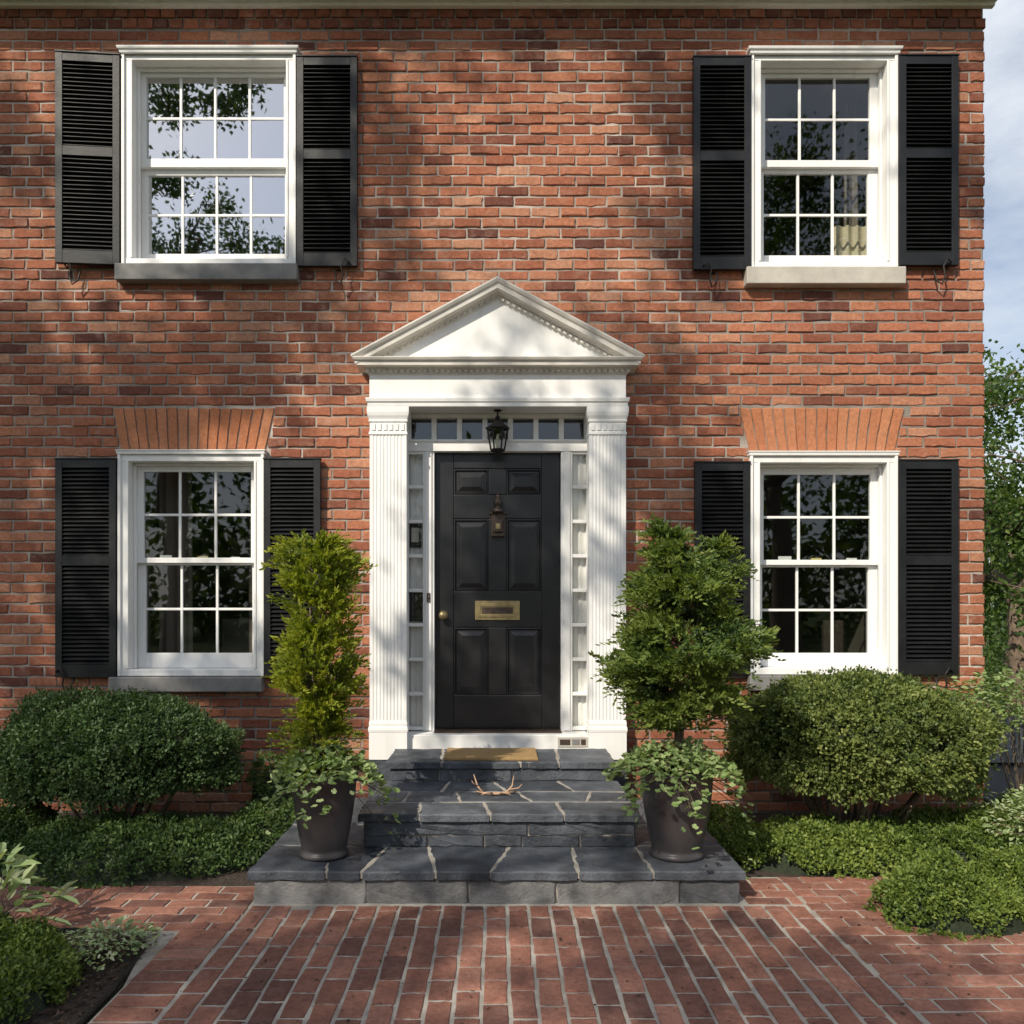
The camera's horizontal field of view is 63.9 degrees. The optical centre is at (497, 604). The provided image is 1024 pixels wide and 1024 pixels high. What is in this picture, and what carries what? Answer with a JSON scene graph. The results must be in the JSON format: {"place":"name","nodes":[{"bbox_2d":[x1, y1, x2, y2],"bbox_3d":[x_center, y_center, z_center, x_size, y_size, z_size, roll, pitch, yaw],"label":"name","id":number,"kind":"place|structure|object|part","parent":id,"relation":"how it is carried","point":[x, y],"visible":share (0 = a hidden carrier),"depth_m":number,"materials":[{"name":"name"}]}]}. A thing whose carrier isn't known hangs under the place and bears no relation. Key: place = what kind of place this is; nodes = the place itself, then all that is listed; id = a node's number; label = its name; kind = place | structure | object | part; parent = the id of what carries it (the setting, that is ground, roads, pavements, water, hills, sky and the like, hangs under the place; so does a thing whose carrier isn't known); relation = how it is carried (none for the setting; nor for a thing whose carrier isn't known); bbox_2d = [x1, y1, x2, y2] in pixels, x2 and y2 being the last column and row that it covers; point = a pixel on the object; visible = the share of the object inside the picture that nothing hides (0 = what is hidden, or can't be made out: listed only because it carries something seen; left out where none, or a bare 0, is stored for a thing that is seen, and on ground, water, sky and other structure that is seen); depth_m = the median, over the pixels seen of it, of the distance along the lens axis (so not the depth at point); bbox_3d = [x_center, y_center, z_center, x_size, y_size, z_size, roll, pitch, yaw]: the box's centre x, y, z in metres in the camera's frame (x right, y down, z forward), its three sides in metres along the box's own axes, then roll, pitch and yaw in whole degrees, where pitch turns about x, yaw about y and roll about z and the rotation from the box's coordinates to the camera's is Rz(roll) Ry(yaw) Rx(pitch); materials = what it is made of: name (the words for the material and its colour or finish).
{"place":"outdoors","nodes":[
{"label":"outdoors","id":0,"kind":"place"},
{"bbox_2d":[409,420,586,732],"bbox_3d":[0.000,-0.275,7.065,1.700,2.550,1.670,0,0,0],"label":"hallway","id":1,"kind":"object","parent":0,"point":[472,429],"visible":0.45,"depth_m":6.26,"materials":[{"name":"paint"}]},
{"bbox_2d":[0,612,1006,1023],"bbox_3d":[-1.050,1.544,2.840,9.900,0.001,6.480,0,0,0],"label":"planting bed","id":2,"kind":"object","parent":0,"point":[236,878],"visible":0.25,"depth_m":3.71,"materials":[{"name":"soil"}]},
{"bbox_2d":[0,842,79,926],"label":"hosta plant","id":3,"kind":"object","parent":2,"relation":"on","point":[14,879],"visible":0.91,"depth_m":3.88,"materials":[{"name":"green plant"}]},
{"bbox_2d":[0,909,84,1023],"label":"shrub","id":4,"kind":"object","parent":2,"relation":"on","point":[36,971],"visible":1,"depth_m":3.21,"materials":[{"name":"green plant"}]},
{"bbox_2d":[16,927,146,1023],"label":"bed edging","id":5,"kind":"object","parent":2,"relation":"on","point":[96,1006],"visible":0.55,"depth_m":3.33,"materials":[{"name":"metal"}]},
{"bbox_2d":[20,929,166,1023],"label":"mulch","id":6,"kind":"object","parent":2,"relation":"on","point":[83,970],"visible":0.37,"depth_m":3.33,"materials":[{"name":"brown soil"}]},
{"bbox_2d":[61,915,161,970],"bbox_3d":[-1.725,1.477,3.597,0.418,0.171,0.431,0,0,21],"label":"spurge plant","id":7,"kind":"object","parent":2,"relation":"on","point":[103,938],"visible":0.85,"depth_m":3.59,"materials":[{"name":"green plant"}]},
{"bbox_2d":[0,679,249,831],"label":"boxwood shrub","id":8,"kind":"object","parent":2,"relation":"on","point":[108,748],"visible":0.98,"depth_m":4.97,"materials":[{"name":"green plant"}]},
{"bbox_2d":[0,746,295,888],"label":"groundcover","id":9,"kind":"object","parent":2,"relation":"on","point":[115,848],"visible":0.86,"depth_m":4.79,"materials":[{"name":"green plant"}]},
{"bbox_2d":[0,9,982,812],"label":"brick wall","id":10,"kind":"structure","parent":2,"relation":"on","point":[574,311],"depth_m":6.11,"materials":[{"name":"brick"}]},
{"bbox_2d":[145,472,248,652],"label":"window glass","id":11,"kind":"object","parent":10,"relation":"attached to","point":[233,492],"depth_m":8.51,"materials":[{"name":"clear glass"}]},
{"bbox_2d":[351,276,644,797],"bbox_3d":[0.000,-0.404,6.019,2.098,3.907,0.331,0,0,0],"label":"door surround","id":12,"kind":"object","parent":10,"relation":"attached to","point":[497,342],"visible":1,"depth_m":5.97,"materials":[{"name":"white wood"}]},
{"bbox_2d":[435,453,559,727],"bbox_3d":[0.000,-0.102,6.281,0.948,2.096,0.062,0,0,0],"label":"front door","id":13,"kind":"structure","parent":12,"relation":"attached to","point":[497,707],"depth_m":6.25,"materials":[{"name":"black paint"}]},
{"bbox_2d":[427,593,447,619],"bbox_3d":[-0.457,0.018,6.208,0.154,0.205,0.084,0,0,0],"label":"door knob","id":14,"kind":"object","parent":13,"relation":"attached to","point":[443,615],"depth_m":6.18,"materials":[{"name":"gold metal"}]},
{"bbox_2d":[489,494,505,536],"bbox_3d":[0.003,-0.672,6.228,0.129,0.325,0.090,0,0,0],"label":"door knocker","id":15,"kind":"object","parent":13,"relation":"attached to","point":[497,524],"depth_m":6.23,"materials":[{"name":"brown metal"}]},
{"bbox_2d":[454,469,540,694],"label":"door panels","id":16,"kind":"object","parent":13,"relation":"attached to","point":[471,573],"visible":1,"depth_m":6.26,"materials":[{"name":"black wood"}]},
{"bbox_2d":[475,601,519,619],"bbox_3d":[-0.002,0.048,6.242,0.340,0.145,0.014,0,0,0],"label":"mail slot","id":17,"kind":"object","parent":13,"relation":"attached to","point":[497,610],"visible":1,"depth_m":6.24,"materials":[{"name":"gold metal"}]},
{"bbox_2d":[485,409,509,456],"bbox_3d":[0.000,-1.262,6.070,0.184,0.345,0.159,0,0,0],"label":"hanging lantern","id":18,"kind":"object","parent":12,"relation":"hanging from","point":[497,425],"visible":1,"depth_m":6.05,"materials":[{"name":"metal"}]},
{"bbox_2d":[408,414,587,748],"bbox_3d":[0.000,-0.142,6.157,1.440,2.585,0.285,0,0,0],"label":"door frame","id":19,"kind":"object","parent":12,"relation":"attached to","point":[427,735],"visible":0.77,"depth_m":6.18,"materials":[{"name":"white wood"}]},
{"bbox_2d":[558,737,587,746],"bbox_3d":[0.550,1.010,6.009,0.220,0.070,0.008,0,0,0],"label":"plaque","id":20,"kind":"object","parent":12,"relation":"attached to","point":[572,741],"visible":1,"depth_m":6.01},
{"bbox_2d":[0,0,996,8],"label":"eave cornice","id":21,"kind":"structure","parent":10,"relation":"attached to","point":[497,4],"depth_m":6.05,"materials":[{"name":"white paint"}]},
{"bbox_2d":[56,257,952,691],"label":"shutter dogs","id":22,"kind":"object","parent":10,"relation":"attached to","point":[702,271],"visible":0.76,"depth_m":6.02,"materials":[{"name":"black metal"}]},
{"bbox_2d":[159,99,865,652],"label":"interior furnishings","id":23,"kind":"object","parent":10,"relation":"attached to","point":[849,241],"visible":0.41,"depth_m":6.60,"materials":[{"name":"grey fabric"}]},
{"bbox_2d":[692,55,751,270],"bbox_3d":[1.653,-3.251,6.055,0.433,1.572,0.046,0,0,0],"label":"shutter","id":24,"kind":"object","parent":10,"relation":"attached to","point":[721,162],"visible":1,"depth_m":6.05,"materials":[{"name":"black wood"}]},
{"bbox_2d":[693,461,750,674],"bbox_3d":[1.655,-0.266,6.055,0.413,1.572,0.046,0,0,0],"label":"shutter","id":25,"kind":"object","parent":10,"relation":"attached to","point":[721,496],"visible":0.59,"depth_m":6.04,"materials":[{"name":"black wood"}]},
{"bbox_2d":[762,475,868,652],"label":"window glass","id":26,"kind":"object","parent":10,"relation":"attached to","point":[851,535],"depth_m":8.23,"materials":[{"name":"glass"}]},
{"bbox_2d":[764,80,867,255],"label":"window glass","id":27,"kind":"object","parent":10,"relation":"attached to","point":[781,102],"depth_m":7.54,"materials":[{"name":"clear glass"}]},
{"bbox_2d":[746,451,900,674],"bbox_3d":[2.407,-0.305,6.154,1.118,1.651,0.231,0,0,0],"label":"window","id":28,"kind":"structure","parent":10,"relation":"attached to","point":[880,468],"depth_m":6.15,"materials":[{"name":"white paint"}]},
{"bbox_2d":[898,459,959,674],"bbox_3d":[3.175,-0.274,6.055,0.443,1.587,0.046,0,0,0],"label":"shutter","id":29,"kind":"object","parent":10,"relation":"attached to","point":[928,566],"visible":1,"depth_m":6.05,"materials":[{"name":"black wood"}]},
{"bbox_2d":[898,54,959,266],"bbox_3d":[3.175,-3.272,6.055,0.443,1.551,0.046,0,0,0],"label":"shutter","id":30,"kind":"object","parent":10,"relation":"attached to","point":[928,160],"visible":1,"depth_m":6.05,"materials":[{"name":"black wood"}]},
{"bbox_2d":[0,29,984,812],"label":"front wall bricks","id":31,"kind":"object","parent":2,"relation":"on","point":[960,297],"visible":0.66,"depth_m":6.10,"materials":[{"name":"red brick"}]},
{"bbox_2d":[54,458,117,677],"bbox_3d":[-3.033,-0.269,6.055,0.454,1.617,0.046,0,0,0],"label":"shutter","id":32,"kind":"object","parent":31,"relation":"attached to","point":[85,567],"visible":1,"depth_m":6.05,"materials":[{"name":"black wood"}]},
{"bbox_2d":[54,49,120,265],"bbox_3d":[-3.010,-3.276,6.035,0.463,1.552,0.046,0,0,-5],"label":"shutter","id":33,"kind":"object","parent":31,"relation":"attached to","point":[87,157],"visible":1,"depth_m":6.04,"materials":[{"name":"wood"}]},
{"bbox_2d":[108,676,264,691],"bbox_3d":[-2.292,0.590,6.067,1.125,0.110,0.105,0,0,0],"label":"window sill","id":34,"kind":"structure","parent":31,"relation":"attached to","point":[206,683],"depth_m":6.01,"materials":[{"name":"grey stone"}]},
{"bbox_2d":[115,449,267,675],"bbox_3d":[-2.264,-0.305,6.154,1.108,1.671,0.231,0,0,0],"label":"window","id":35,"kind":"structure","parent":34,"relation":"on","point":[134,658],"depth_m":6.14,"materials":[{"name":"white paint"}]},
{"bbox_2d":[114,263,299,283],"bbox_3d":[-2.142,-2.441,6.067,1.339,0.122,0.105,0,0,0],"label":"window sill","id":36,"kind":"structure","parent":31,"relation":"attached to","point":[206,273],"depth_m":6.01,"materials":[{"name":"grey stone"}]},
{"bbox_2d":[116,45,300,262],"bbox_3d":[-2.132,-3.308,6.146,1.340,1.596,0.248,0,0,0],"label":"window","id":37,"kind":"structure","parent":36,"relation":"on","point":[163,100],"depth_m":6.21,"materials":[{"name":"white wood"}]},
{"bbox_2d":[263,458,321,677],"bbox_3d":[-1.514,-0.269,6.055,0.425,1.617,0.046,0,0,0],"label":"shutter","id":38,"kind":"object","parent":31,"relation":"attached to","point":[292,494],"visible":0.62,"depth_m":6.04,"materials":[{"name":"black paint"}]},
{"bbox_2d":[296,54,357,267],"bbox_3d":[-1.258,-3.265,6.055,0.453,1.550,0.046,0,0,0],"label":"shutter","id":39,"kind":"object","parent":31,"relation":"attached to","point":[326,160],"visible":1,"depth_m":6.05,"materials":[{"name":"black wood"}]},
{"bbox_2d":[0,9,985,29],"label":"header course bricks","id":40,"kind":"object","parent":31,"relation":"on","point":[143,22],"visible":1,"depth_m":6.09,"materials":[{"name":"red brick"}]},
{"bbox_2d":[113,407,903,450],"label":"flat arches","id":41,"kind":"structure","parent":31,"relation":"attached to","point":[836,427],"depth_m":6.10,"materials":[{"name":"brick"}]},
{"bbox_2d":[746,675,901,690],"bbox_3d":[2.408,0.580,6.067,1.115,0.110,0.105,0,0,0],"label":"window sill","id":42,"kind":"structure","parent":31,"relation":"attached to","point":[764,683],"depth_m":6.01,"materials":[{"name":"grey stone"}]},
{"bbox_2d":[743,266,905,287],"bbox_3d":[2.412,-2.414,6.067,1.169,0.128,0.105,0,0,0],"label":"window sill","id":43,"kind":"structure","parent":31,"relation":"attached to","point":[824,276],"depth_m":6.01,"materials":[{"name":"stone"}]},
{"bbox_2d":[746,46,903,265],"bbox_3d":[2.411,-3.293,6.146,1.136,1.616,0.248,0,0,0],"label":"window","id":44,"kind":"structure","parent":43,"relation":"on","point":[876,67],"depth_m":6.15,"materials":[{"name":"white paint"}]},
{"bbox_2d":[247,748,745,903],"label":"front steps","id":45,"kind":"structure","parent":2,"relation":"on","point":[557,827],"depth_m":4.58,"materials":[{"name":"stone"}]},
{"bbox_2d":[259,527,402,861],"bbox_3d":[-0.959,0.490,4.462,0.695,1.821,0.696,0,0,34],"label":"potted golden cypress","id":46,"kind":"object","parent":45,"relation":"on","point":[321,772],"visible":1,"depth_m":4.37,"materials":[{"name":"plant"}]},
{"bbox_2d":[444,748,537,760],"bbox_3d":[-0.045,1.037,5.690,0.636,0.019,0.387,0,0,0],"label":"doormat","id":47,"kind":"object","parent":45,"relation":"on","point":[483,754],"visible":1,"depth_m":5.62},
{"bbox_2d":[472,774,521,794],"bbox_3d":[-0.005,1.117,5.050,0.313,0.115,0.143,0,0,0],"label":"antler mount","id":48,"kind":"object","parent":45,"relation":"on","point":[494,793],"visible":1,"depth_m":5.08,"materials":[{"name":"beige"}]},
{"bbox_2d":[706,789,1023,879],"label":"groundcover","id":49,"kind":"object","parent":2,"relation":"on","point":[814,844],"visible":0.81,"depth_m":4.86,"materials":[{"name":"green plant"}]},
{"bbox_2d":[718,659,1020,826],"bbox_3d":[2.353,0.965,5.317,1.830,1.232,1.283,0,0,0],"label":"boxwood shrub","id":50,"kind":"object","parent":2,"relation":"on","point":[864,731],"visible":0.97,"depth_m":4.94,"materials":[{"name":"green plant"}]},
{"bbox_2d":[861,843,1023,941],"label":"shrub","id":51,"kind":"object","parent":2,"relation":"on","point":[938,890],"visible":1,"depth_m":3.91,"materials":[{"name":"green plant"}]},
{"bbox_2d":[927,667,1023,793],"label":"leafy shrub","id":52,"kind":"object","parent":2,"relation":"on","point":[1016,706],"visible":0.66,"depth_m":5.68,"materials":[{"name":"green plant"}]},
{"bbox_2d":[967,782,1023,848],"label":"leafy shrub","id":53,"kind":"object","parent":2,"relation":"on","point":[1007,829],"visible":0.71,"depth_m":4.90,"materials":[{"name":"green plant"}]},
{"bbox_2d":[983,604,1008,707],"bbox_3d":[8.885,1.463,15.908,8.794,3.010,1.939,0,0,0],"label":"hedge","id":54,"kind":"object","parent":2,"relation":"on","point":[993,659],"visible":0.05,"depth_m":15.72,"materials":[{"name":"green plant"}]},
{"bbox_2d":[983,489,1015,657],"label":"distant trees","id":55,"kind":"object","parent":2,"relation":"on","point":[998,630],"depth_m":43.76,"materials":[{"name":"green plant"}]},
{"bbox_2d":[983,343,1023,717],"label":"maple tree","id":56,"kind":"object","parent":2,"relation":"on","point":[1000,579],"visible":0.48,"depth_m":14.49,"materials":[{"name":"green plant"}]},
{"bbox_2d":[983,339,1023,699],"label":"oak tree","id":57,"kind":"object","parent":2,"relation":"on","point":[991,549],"visible":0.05,"depth_m":24.70,"materials":[{"name":"green plant"}]},
{"bbox_2d":[0,876,1023,1023],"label":"brick path","id":58,"kind":"structure","parent":0,"point":[883,974],"depth_m":3.52,"materials":[{"name":"red brick"}]},
{"bbox_2d":[151,877,1009,1023],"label":"fallen leaves","id":59,"kind":"object","parent":58,"relation":"on","point":[560,938],"visible":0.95,"depth_m":3.46,"materials":[{"name":"brown plant"}]},
{"bbox_2d":[587,512,785,879],"bbox_3d":[1.005,0.519,4.459,1.052,2.057,1.060,0,0,0],"label":"potted cypress","id":60,"kind":"object","parent":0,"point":[648,666],"visible":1,"depth_m":4.33,"materials":[{"name":"plant"}]},
{"bbox_2d":[983,706,1023,806],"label":"fence","id":61,"kind":"object","parent":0,"point":[997,783],"depth_m":9.30,"materials":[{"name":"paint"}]},
{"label":"windows","id":62,"kind":"part","parent":61,"relation":"part of","materials":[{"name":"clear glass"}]},
{"bbox_2d":[983,0,1023,605],"label":"sky","id":63,"kind":"structure","parent":0,"point":[1003,85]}
]}

